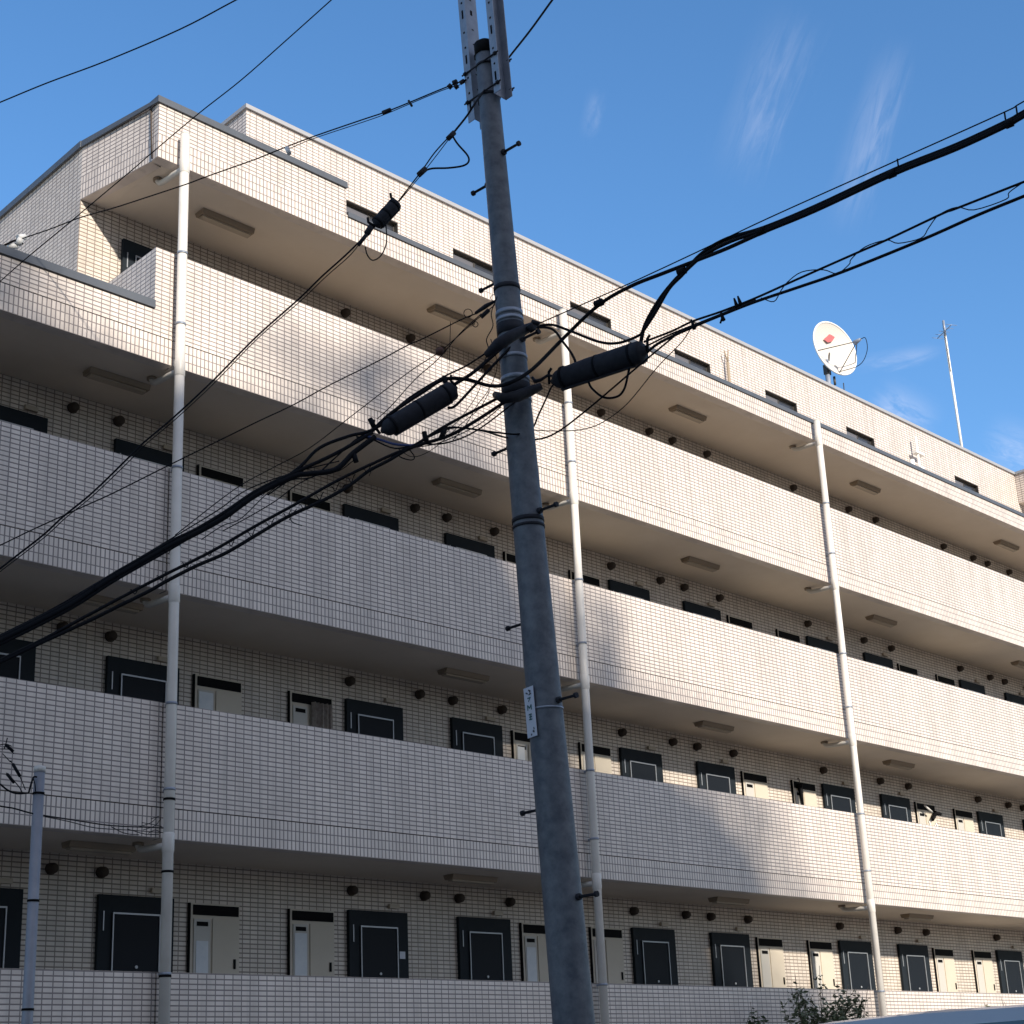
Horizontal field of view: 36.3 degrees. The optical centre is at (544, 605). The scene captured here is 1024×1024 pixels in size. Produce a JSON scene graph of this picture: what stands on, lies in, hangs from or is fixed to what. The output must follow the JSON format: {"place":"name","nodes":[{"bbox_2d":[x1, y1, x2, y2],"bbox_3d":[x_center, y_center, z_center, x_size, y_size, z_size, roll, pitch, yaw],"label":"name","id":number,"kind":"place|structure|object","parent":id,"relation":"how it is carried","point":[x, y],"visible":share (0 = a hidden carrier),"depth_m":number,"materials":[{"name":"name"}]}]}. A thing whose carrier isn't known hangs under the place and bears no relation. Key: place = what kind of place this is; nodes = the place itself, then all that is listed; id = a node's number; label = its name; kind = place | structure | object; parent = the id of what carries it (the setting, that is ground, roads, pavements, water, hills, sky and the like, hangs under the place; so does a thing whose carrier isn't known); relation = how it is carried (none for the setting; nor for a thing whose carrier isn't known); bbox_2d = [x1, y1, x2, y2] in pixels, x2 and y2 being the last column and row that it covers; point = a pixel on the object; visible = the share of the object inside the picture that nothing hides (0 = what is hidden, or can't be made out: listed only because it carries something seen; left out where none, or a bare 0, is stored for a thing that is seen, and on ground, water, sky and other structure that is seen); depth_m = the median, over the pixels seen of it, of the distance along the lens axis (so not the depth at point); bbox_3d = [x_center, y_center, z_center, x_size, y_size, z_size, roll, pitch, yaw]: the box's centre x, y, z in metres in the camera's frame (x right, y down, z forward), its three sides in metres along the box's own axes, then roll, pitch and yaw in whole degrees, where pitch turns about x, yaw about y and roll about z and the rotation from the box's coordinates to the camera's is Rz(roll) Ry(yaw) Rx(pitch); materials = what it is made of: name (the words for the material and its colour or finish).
{"place":"outdoors","nodes":[
{"label":"outdoors","id":0,"kind":"place"},
{"bbox_2d":[0,0,236,102],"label":"wire","id":1,"kind":"object","parent":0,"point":[120,54],"visible":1,"depth_m":13.32,"materials":[{"name":"black"}]},
{"bbox_2d":[0,0,331,281],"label":"wire","id":2,"kind":"object","parent":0,"point":[170,137],"visible":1,"depth_m":13.93,"materials":[{"name":"black"}]},
{"bbox_2d":[93,466,370,593],"bbox_3d":[-2.436,-0.618,12.338,2.158,1.173,0.059,2,-18,-14],"label":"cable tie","id":3,"kind":"object","parent":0,"point":[247,532],"visible":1,"depth_m":12.38,"materials":[{"name":"black plastic"}]},
{"bbox_2d":[290,375,447,525],"bbox_3d":[-1.425,-1.284,12.826,1.329,1.408,0.043,2,-18,-14],"label":"cable clip","id":4,"kind":"object","parent":3,"relation":"attached to","point":[373,424],"visible":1,"depth_m":12.90,"materials":[{"name":"black plastic"}]},
{"bbox_2d":[0,435,376,642],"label":"cable","id":5,"kind":"object","parent":4,"relation":"attached to","point":[338,467],"visible":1,"depth_m":12.26,"materials":[{"name":"black plastic"}]},
{"bbox_2d":[0,461,338,634],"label":"messenger wire","id":6,"kind":"object","parent":5,"relation":"attached to","point":[178,534],"visible":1,"depth_m":12.27,"materials":[{"name":"black metal"}]},
{"bbox_2d":[0,431,373,637],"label":"cable","id":7,"kind":"object","parent":6,"relation":"hanging from","point":[337,452],"visible":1,"depth_m":12.27,"materials":[{"name":"black plastic"}]},
{"bbox_2d":[267,433,365,494],"bbox_3d":[-1.825,-1.161,12.680,0.846,0.624,0.012,2,-18,-14],"label":"wire","id":8,"kind":"object","parent":5,"relation":"attached to","point":[334,458],"visible":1,"depth_m":12.61,"materials":[{"name":"black"}]},
{"bbox_2d":[0,403,503,663],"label":"cable","id":9,"kind":"object","parent":4,"relation":"attached to","point":[218,556],"visible":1,"depth_m":12.29,"materials":[{"name":"black plastic"}]},
{"bbox_2d":[222,461,352,530],"bbox_3d":[-2.049,-0.884,12.528,1.049,0.670,0.009,2,-18,-14],"label":"wire","id":10,"kind":"object","parent":4,"relation":"attached to","point":[277,499],"visible":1,"depth_m":12.47,"materials":[{"name":"black"}]},
{"bbox_2d":[398,138,447,200],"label":"wire","id":11,"kind":"object","parent":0,"point":[425,166],"visible":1,"depth_m":13.54,"materials":[{"name":"black"}]},
{"bbox_2d":[367,193,400,228],"bbox_3d":[-1.377,-3.371,13.341,0.296,0.343,0.120,0,-18,-9],"label":"cable closure","id":12,"kind":"object","parent":11,"relation":"hanging from","point":[386,213],"visible":1,"depth_m":13.29,"materials":[{"name":"plastic"}]},
{"bbox_2d":[0,242,357,569],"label":"cable","id":13,"kind":"object","parent":12,"relation":"attached to","point":[175,415],"visible":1,"depth_m":12.49,"materials":[{"name":"black plastic"}]},
{"bbox_2d":[0,0,1023,471],"label":"sky","id":14,"kind":"structure","parent":0,"point":[651,134],"materials":[{"name":"blue"}]},
{"bbox_2d":[540,101,1023,322],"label":"messenger wire","id":15,"kind":"object","parent":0,"point":[788,209],"visible":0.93,"depth_m":12.41,"materials":[{"name":"black"}]},
{"bbox_2d":[537,323,642,344],"bbox_3d":[0.311,-2.333,13.380,1.228,0.473,0.023,-15,-21,32],"label":"cable","id":16,"kind":"object","parent":15,"relation":"hanging from","point":[592,339],"visible":0.86,"depth_m":13.28,"materials":[{"name":"black plastic"}]},
{"bbox_2d":[371,114,1023,431],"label":"cable","id":17,"kind":"object","parent":15,"relation":"hanging from","point":[719,251],"visible":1,"depth_m":12.79,"materials":[{"name":"black plastic"}]},
{"bbox_2d":[373,375,457,435],"bbox_3d":[-1.082,-1.674,13.046,0.734,0.588,0.173,2,-18,-14],"label":"cable closure","id":18,"kind":"object","parent":17,"relation":"hanging from","point":[420,409],"visible":1,"depth_m":12.97,"materials":[{"name":"plastic"}]},
{"bbox_2d":[0,423,381,645],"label":"cable","id":19,"kind":"object","parent":18,"relation":"attached to","point":[307,459],"visible":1,"depth_m":12.02,"materials":[{"name":"black plastic"}]},
{"bbox_2d":[593,106,1017,329],"bbox_3d":[1.960,-2.841,12.326,3.730,0.898,0.066,-15,-21,32],"label":"cable hanger","id":20,"kind":"object","parent":15,"relation":"hanging from","point":[1008,124],"visible":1,"depth_m":12.51,"materials":[{"name":"black plastic"}]},
{"bbox_2d":[642,112,1023,331],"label":"cable","id":21,"kind":"object","parent":20,"relation":"attached to","point":[673,283],"visible":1,"depth_m":12.56,"materials":[{"name":"black plastic"}]},
{"bbox_2d":[822,1004,1023,1023],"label":"parked van","id":22,"kind":"object","parent":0,"point":[1011,1014],"visible":1,"depth_m":7.11,"materials":[{"name":"grey paint"}]},
{"label":"ground","id":23,"kind":"structure","parent":0,"visible":0},
{"bbox_2d":[0,95,1023,1023],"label":"apartment building","id":24,"kind":"structure","parent":23,"relation":"on","point":[774,581],"depth_m":20.65,"materials":[{"name":"tile"}]},
{"bbox_2d":[0,888,23,967],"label":"entrance door","id":25,"kind":"structure","parent":24,"relation":"in","point":[11,900],"depth_m":16.19,"materials":[{"name":"black metal"}]},
{"bbox_2d":[4,234,26,248],"bbox_3d":[-5.693,-3.899,16.748,0.260,0.236,0.105,6,-20,-26],"label":"wall insulator","id":26,"kind":"object","parent":24,"relation":"on","point":[18,240],"depth_m":16.74,"materials":[{"name":"white ceramic"}]},
{"bbox_2d":[0,639,35,681],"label":"entrance door","id":27,"kind":"structure","parent":24,"relation":"in","point":[22,667],"depth_m":17.01,"materials":[{"name":"black metal"}]},
{"bbox_2d":[0,405,47,432],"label":"entrance door","id":28,"kind":"structure","parent":24,"relation":"in","point":[9,415],"depth_m":17.81,"materials":[{"name":"black metal"}]},
{"bbox_2d":[94,894,173,971],"bbox_3d":[-4.475,4.203,17.011,0.940,2.050,0.075,14,-25,-43],"label":"entrance door","id":29,"kind":"structure","parent":24,"relation":"in","point":[127,933],"depth_m":17.11,"materials":[{"name":"black metal"}]},
{"bbox_2d":[120,238,152,273],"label":"entrance door","id":30,"kind":"structure","parent":24,"relation":"in","point":[131,252],"depth_m":19.49,"materials":[{"name":"black metal"}]},
{"bbox_2d":[104,655,179,704],"bbox_3d":[-4.609,1.636,17.835,0.940,2.050,0.075,14,-25,-43],"label":"entrance door","id":31,"kind":"structure","parent":24,"relation":"in","point":[123,677],"depth_m":18.00,"materials":[{"name":"black metal"}]},
{"bbox_2d":[114,438,183,471],"bbox_3d":[-4.743,-0.932,18.660,0.940,2.050,0.075,14,-25,-43],"label":"entrance door","id":32,"kind":"structure","parent":24,"relation":"in","point":[123,447],"depth_m":18.88,"materials":[{"name":"black metal"}]},
{"bbox_2d":[342,503,398,530],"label":"entrance door","id":33,"kind":"structure","parent":24,"relation":"in","point":[350,511],"depth_m":21.26,"materials":[{"name":"black metal"}]},
{"bbox_2d":[346,200,397,232],"bbox_3d":[-2.558,-5.480,22.825,1.000,0.600,0.084,14,-25,-43],"label":"window","id":34,"kind":"structure","parent":24,"relation":"in","point":[351,207],"depth_m":22.85,"materials":[{"name":"grey glass"}]},
{"bbox_2d":[344,698,403,740],"bbox_3d":[-2.184,2.262,20.179,0.940,2.050,0.075,14,-25,-43],"label":"entrance door","id":35,"kind":"structure","parent":24,"relation":"in","point":[361,717],"depth_m":20.39,"materials":[{"name":"black metal"}]},
{"bbox_2d":[347,910,408,977],"bbox_3d":[-2.050,4.829,19.354,0.940,2.050,0.075,14,-25,-43],"label":"entrance door","id":36,"kind":"structure","parent":24,"relation":"in","point":[376,940],"depth_m":19.50,"materials":[{"name":"black metal"}]},
{"bbox_2d":[444,532,494,557],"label":"entrance door","id":37,"kind":"structure","parent":24,"relation":"in","point":[453,540],"depth_m":22.50,"materials":[{"name":"black metal"}]},
{"bbox_2d":[453,248,492,275],"bbox_3d":[-1.081,-5.099,24.253,1.000,0.600,0.084,14,-25,-43],"label":"window","id":38,"kind":"structure","parent":24,"relation":"in","point":[460,256],"depth_m":24.32,"materials":[{"name":"grey glass"}]},
{"bbox_2d":[450,717,502,756],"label":"entrance door","id":39,"kind":"structure","parent":24,"relation":"in","point":[465,735],"depth_m":21.63,"materials":[{"name":"black metal"}]},
{"bbox_2d":[456,916,512,980],"bbox_3d":[-0.763,5.161,20.597,0.940,2.050,0.075,14,-25,-43],"label":"entrance door","id":40,"kind":"structure","parent":24,"relation":"in","point":[484,951],"depth_m":20.74,"materials":[{"name":"black metal"}]},
{"bbox_2d":[570,301,610,328],"bbox_3d":[0.744,-4.628,26.015,1.000,0.600,0.084,14,-25,-43],"label":"window","id":41,"kind":"structure","parent":24,"relation":"in","point":[580,310],"depth_m":26.19,"materials":[{"name":"grey glass"}]},
{"bbox_2d":[608,579,649,600],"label":"entrance door","id":42,"kind":"structure","parent":24,"relation":"in","point":[613,585],"depth_m":24.84,"materials":[{"name":"black metal"}]},
{"bbox_2d":[619,747,663,782],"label":"entrance door","id":43,"kind":"structure","parent":24,"relation":"in","point":[638,764],"depth_m":23.96,"materials":[{"name":"black metal"}]},
{"bbox_2d":[630,927,678,984],"bbox_3d":[1.662,5.787,22.941,0.940,2.050,0.075,14,-25,-43],"label":"entrance door","id":44,"kind":"structure","parent":24,"relation":"in","point":[654,959],"depth_m":23.08,"materials":[{"name":"black metal"}]},
{"bbox_2d":[674,348,710,372],"bbox_3d":[2.610,-4.146,27.819,1.000,0.600,0.084,14,-25,-43],"label":"window","id":45,"kind":"structure","parent":24,"relation":"in","point":[682,356],"depth_m":27.95,"materials":[{"name":"grey glass"}]},
{"bbox_2d":[682,601,720,620],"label":"entrance door","id":46,"kind":"structure","parent":24,"relation":"in","point":[690,607],"depth_m":26.08,"materials":[{"name":"black metal"}]},
{"bbox_2d":[695,761,736,793],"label":"entrance door","id":47,"kind":"structure","parent":24,"relation":"in","point":[710,776],"depth_m":25.20,"materials":[{"name":"black metal"}]},
{"bbox_2d":[709,932,753,986],"bbox_3d":[2.949,6.120,24.184,0.940,2.050,0.075,14,-25,-43],"label":"entrance door","id":48,"kind":"structure","parent":24,"relation":"in","point":[731,963],"depth_m":24.32,"materials":[{"name":"black metal"}]},
{"bbox_2d":[765,390,796,411],"bbox_3d":[4.463,-3.668,29.609,1.000,0.600,0.084,14,-25,-43],"label":"window","id":49,"kind":"structure","parent":24,"relation":"in","point":[771,396],"depth_m":29.75,"materials":[{"name":"grey glass"}]},
{"bbox_2d":[805,636,838,653],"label":"entrance door","id":50,"kind":"structure","parent":24,"relation":"in","point":[810,641],"depth_m":28.42,"materials":[{"name":"black metal"}]},
{"bbox_2d":[821,783,856,812],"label":"entrance door","id":51,"kind":"structure","parent":24,"relation":"in","point":[834,797],"depth_m":27.55,"materials":[{"name":"black metal"}]},
{"bbox_2d":[813,321,867,389],"bbox_3d":[6.315,-5.016,33.504,1.068,2.580,1.133,-3,-18,0],"label":"satellite dish","id":52,"kind":"object","parent":24,"relation":"on","point":[834,346],"visible":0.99,"depth_m":33.96,"materials":[{"name":"beige paint"}]},
{"bbox_2d":[837,940,875,989],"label":"entrance door","id":53,"kind":"structure","parent":24,"relation":"in","point":[855,957],"depth_m":26.66,"materials":[{"name":"black metal"}]},
{"bbox_2d":[846,426,874,446],"bbox_3d":[6.329,-3.186,31.413,1.000,0.600,0.084,14,-25,-43],"label":"window","id":54,"kind":"structure","parent":24,"relation":"in","point":[850,432],"depth_m":31.56,"materials":[{"name":"grey glass"}]},
{"bbox_2d":[863,652,893,668],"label":"entrance door","id":55,"kind":"structure","parent":24,"relation":"in","point":[867,657],"depth_m":29.66,"materials":[{"name":"black metal"}]},
{"bbox_2d":[879,794,911,821],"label":"entrance door","id":56,"kind":"structure","parent":24,"relation":"in","point":[892,807],"depth_m":28.78,"materials":[{"name":"black metal"}]},
{"bbox_2d":[897,944,932,991],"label":"entrance door","id":57,"kind":"structure","parent":24,"relation":"in","point":[914,964],"depth_m":27.90,"materials":[{"name":"black metal"}]},
{"bbox_2d":[935,320,962,446],"bbox_3d":[9.771,-4.853,37.290,0.296,4.240,0.716,2,-18,-15],"label":"antenna mast","id":58,"kind":"object","parent":24,"relation":"on","point":[952,383],"visible":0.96,"depth_m":37.47,"materials":[{"name":"silver metal"}]},
{"bbox_2d":[954,475,978,492],"bbox_3d":[9.221,-2.439,34.207,1.000,0.600,0.084,14,-25,-43],"label":"window","id":59,"kind":"structure","parent":24,"relation":"in","point":[962,482],"depth_m":34.37,"materials":[{"name":"grey metal"}]},
{"bbox_2d":[958,679,985,694],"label":"entrance door","id":60,"kind":"structure","parent":24,"relation":"in","point":[963,684],"depth_m":32.00,"materials":[{"name":"black metal"}]},
{"bbox_2d":[976,811,1004,836],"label":"entrance door","id":61,"kind":"structure","parent":24,"relation":"in","point":[988,823],"depth_m":31.12,"materials":[{"name":"black metal"}]},
{"bbox_2d":[995,950,1023,993],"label":"entrance door","id":62,"kind":"structure","parent":24,"relation":"in","point":[1010,966],"depth_m":30.22,"materials":[{"name":"black metal"}]},
{"bbox_2d":[1004,692,1023,705],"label":"entrance door","id":63,"kind":"structure","parent":24,"relation":"in","point":[1009,697],"depth_m":33.18,"materials":[{"name":"black metal"}]},
{"bbox_2d":[743,1002,768,1023],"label":"shrub","id":64,"kind":"object","parent":23,"relation":"on","point":[754,1021],"visible":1,"depth_m":20.98,"materials":[{"name":"green plant"}]},
{"bbox_2d":[779,966,869,1023],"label":"shrub","id":65,"kind":"object","parent":23,"relation":"on","point":[833,1016],"visible":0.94,"depth_m":22.03,"materials":[{"name":"green plant"}]},
{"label":"pavement","id":66,"kind":"structure","parent":0,"visible":0},
{"bbox_2d":[21,765,45,1023],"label":"steel post","id":67,"kind":"object","parent":66,"relation":"on","point":[33,900],"visible":1,"depth_m":11.37,"materials":[{"name":"grey metal"}]},
{"bbox_2d":[28,776,36,792],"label":"wire","id":68,"kind":"object","parent":67,"relation":"attached to","point":[33,777],"visible":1,"depth_m":11.58,"materials":[{"name":"black"}]},
{"bbox_2d":[0,783,28,794],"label":"wire","id":69,"kind":"object","parent":68,"relation":"hanging from","point":[5,788],"visible":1,"depth_m":11.53,"materials":[{"name":"black"}]},
{"bbox_2d":[0,738,35,791],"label":"wire tangle","id":70,"kind":"object","parent":69,"relation":"attached to","point":[8,747],"visible":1,"depth_m":11.59,"materials":[{"name":"black"}]},
{"bbox_2d":[43,815,163,827],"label":"wire","id":71,"kind":"object","parent":67,"relation":"attached to","point":[99,823],"visible":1,"depth_m":13.32,"materials":[{"name":"black"}]},
{"bbox_2d":[458,0,599,1023],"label":"utility pole","id":72,"kind":"object","parent":66,"relation":"on","point":[486,62],"visible":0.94,"depth_m":12.87,"materials":[{"name":"concrete"}]},
{"bbox_2d":[22,79,466,238],"bbox_3d":[-3.166,-4.375,15.558,5.523,0.160,0.012,-12,-20,25],"label":"wire","id":73,"kind":"object","parent":72,"relation":"attached to","point":[239,164],"visible":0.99,"depth_m":15.48,"materials":[{"name":"black"}]},
{"bbox_2d":[382,79,464,113],"bbox_3d":[-1.135,-4.732,14.551,0.899,0.107,0.048,-12,-20,25],"label":"wire joint","id":74,"kind":"object","parent":73,"relation":"attached to","point":[449,86],"visible":1,"depth_m":14.41,"materials":[{"name":"plastic"}]},
{"bbox_2d":[289,85,458,148],"bbox_3d":[-1.652,-4.613,14.799,1.968,0.040,0.008,-12,-20,25],"label":"wire","id":75,"kind":"object","parent":72,"relation":"attached to","point":[369,119],"visible":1,"depth_m":14.80,"materials":[{"name":"black"}]},
{"bbox_2d":[300,353,483,471],"bbox_3d":[-1.157,-1.696,13.034,1.824,1.397,0.015,2,-18,-14],"label":"cable","id":76,"kind":"object","parent":72,"relation":"attached to","point":[437,379],"visible":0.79,"depth_m":13.20,"materials":[{"name":"black plastic"}]},
{"bbox_2d":[356,403,513,448],"bbox_3d":[-0.869,-1.540,13.057,1.426,0.556,0.013,2,-18,-14],"label":"cable","id":77,"kind":"object","parent":72,"relation":"attached to","point":[448,441],"visible":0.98,"depth_m":13.03,"materials":[{"name":"black plastic"}]},
{"bbox_2d":[454,349,502,384],"bbox_3d":[-0.525,-2.078,13.328,0.532,0.487,0.030,2,-18,-14],"label":"cable","id":78,"kind":"object","parent":72,"relation":"attached to","point":[471,373],"visible":0.73,"depth_m":13.27,"materials":[{"name":"black plastic"}]},
{"bbox_2d":[447,346,510,408],"bbox_3d":[-0.542,-1.947,13.279,0.602,0.657,0.023,2,-18,-14],"label":"cable","id":79,"kind":"object","parent":72,"relation":"attached to","point":[479,380],"visible":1,"depth_m":13.25,"materials":[{"name":"black plastic"}]},
{"bbox_2d":[464,294,494,326],"bbox_3d":[-0.563,-2.579,13.691,0.304,0.320,0.044,-3,-18,-1],"label":"strain clamp","id":80,"kind":"object","parent":72,"relation":"attached to","point":[486,311],"visible":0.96,"depth_m":13.68,"materials":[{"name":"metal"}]},
{"bbox_2d":[0,313,475,545],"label":"wire","id":81,"kind":"object","parent":80,"relation":"attached to","point":[240,429],"visible":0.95,"depth_m":13.21,"materials":[{"name":"black"}]},
{"bbox_2d":[175,305,494,534],"bbox_3d":[-1.746,-1.607,13.302,2.731,2.089,0.008,-2,-18,-4],"label":"wire","id":82,"kind":"object","parent":80,"relation":"attached to","point":[327,434],"visible":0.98,"depth_m":13.24,"materials":[{"name":"black"}]},
{"bbox_2d":[377,314,480,418],"bbox_3d":[-0.994,-2.071,13.498,0.928,0.989,0.008,-2,-18,-4],"label":"wire","id":83,"kind":"object","parent":80,"relation":"attached to","point":[428,367],"visible":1,"depth_m":13.48,"materials":[{"name":"black"}]},
{"bbox_2d":[429,384,553,437],"bbox_3d":[-0.453,-1.623,13.292,1.211,0.616,0.256,1,-18,-11],"label":"cable","id":84,"kind":"object","parent":72,"relation":"attached to","point":[552,385],"visible":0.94,"depth_m":13.16,"materials":[{"name":"black plastic"}]},
{"bbox_2d":[454,0,552,131],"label":"cable","id":85,"kind":"object","parent":72,"relation":"attached to","point":[510,55],"visible":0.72,"depth_m":13.74,"materials":[{"name":"black plastic"}]},
{"bbox_2d":[357,130,455,245],"bbox_3d":[-1.185,-3.595,13.443,0.882,1.173,0.056,0,-18,-9],"label":"cable grip","id":86,"kind":"object","parent":85,"relation":"attached to","point":[420,172],"visible":1,"depth_m":13.47,"materials":[{"name":"plastic"}]},
{"bbox_2d":[0,245,358,571],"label":"wire","id":87,"kind":"object","parent":86,"relation":"attached to","point":[177,417],"visible":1,"depth_m":12.48,"materials":[{"name":"black"}]},
{"bbox_2d":[428,136,469,169],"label":"cable","id":88,"kind":"object","parent":86,"relation":"attached to","point":[463,150],"visible":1,"depth_m":13.59,"materials":[{"name":"black plastic"}]},
{"bbox_2d":[484,320,539,357],"bbox_3d":[-0.270,-2.270,13.171,0.485,0.380,0.188,3,-19,-17],"label":"cable closure","id":89,"kind":"object","parent":72,"relation":"attached to","point":[502,341],"visible":1,"depth_m":13.09,"materials":[{"name":"plastic"}]},
{"bbox_2d":[492,374,551,403],"bbox_3d":[-0.189,-1.839,13.292,0.606,0.456,0.333,8,-21,-31],"label":"cable bracket","id":90,"kind":"object","parent":72,"relation":"attached to","point":[521,394],"visible":1,"depth_m":13.12,"materials":[{"name":"plastic"}]},
{"bbox_2d":[0,398,496,660],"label":"cable","id":91,"kind":"object","parent":90,"relation":"attached to","point":[241,533],"visible":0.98,"depth_m":12.32,"materials":[{"name":"black plastic"}]},
{"bbox_2d":[548,335,650,390],"bbox_3d":[0.454,-2.030,13.190,1.045,0.267,0.206,-15,-21,32],"label":"cable closure","id":92,"kind":"object","parent":90,"relation":"attached to","point":[605,364],"visible":0.99,"depth_m":13.09,"materials":[{"name":"plastic"}]},
{"bbox_2d":[536,326,576,361],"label":"cable","id":93,"kind":"object","parent":92,"relation":"attached to","point":[560,338],"visible":0.93,"depth_m":13.49,"materials":[{"name":"black plastic"}]},
{"bbox_2d":[587,368,629,398],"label":"cable","id":94,"kind":"object","parent":92,"relation":"hanging from","point":[604,397],"visible":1,"depth_m":13.01,"materials":[{"name":"black plastic"}]},
{"bbox_2d":[644,299,755,346],"bbox_3d":[1.250,-2.283,12.684,1.045,0.082,0.015,-15,-21,32],"label":"cable","id":95,"kind":"object","parent":92,"relation":"attached to","point":[659,339],"visible":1,"depth_m":12.79,"materials":[{"name":"black plastic"}]},
{"bbox_2d":[639,110,1023,341],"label":"cable","id":96,"kind":"object","parent":92,"relation":"attached to","point":[653,308],"visible":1,"depth_m":12.34,"materials":[{"name":"black plastic"}]},
{"bbox_2d":[643,181,1023,342],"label":"cable","id":97,"kind":"object","parent":92,"relation":"attached to","point":[859,251],"visible":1,"depth_m":12.02,"materials":[{"name":"black plastic"}]},
{"bbox_2d":[761,184,1020,301],"bbox_3d":[2.590,-2.716,11.833,2.152,0.250,0.008,-15,-21,32],"label":"lashing wire","id":98,"kind":"object","parent":97,"relation":"attached to","point":[895,242],"visible":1,"depth_m":11.78,"materials":[{"name":"black"}]},
{"bbox_2d":[646,195,1023,352],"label":"cable","id":99,"kind":"object","parent":92,"relation":"attached to","point":[852,267],"visible":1,"depth_m":11.98,"materials":[{"name":"black plastic"}]},
{"bbox_2d":[441,334,675,439],"bbox_3d":[0.131,-1.708,13.173,2.125,0.584,0.698,-7,-18,12],"label":"cable","id":100,"kind":"object","parent":72,"relation":"attached to","point":[620,381],"visible":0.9,"depth_m":13.07,"materials":[{"name":"black plastic"}]},
{"bbox_2d":[534,321,694,430],"bbox_3d":[0.525,-1.828,13.081,1.730,0.634,0.008,-15,-21,32],"label":"wire","id":101,"kind":"object","parent":72,"relation":"attached to","point":[630,399],"visible":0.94,"depth_m":12.92,"materials":[{"name":"black"}]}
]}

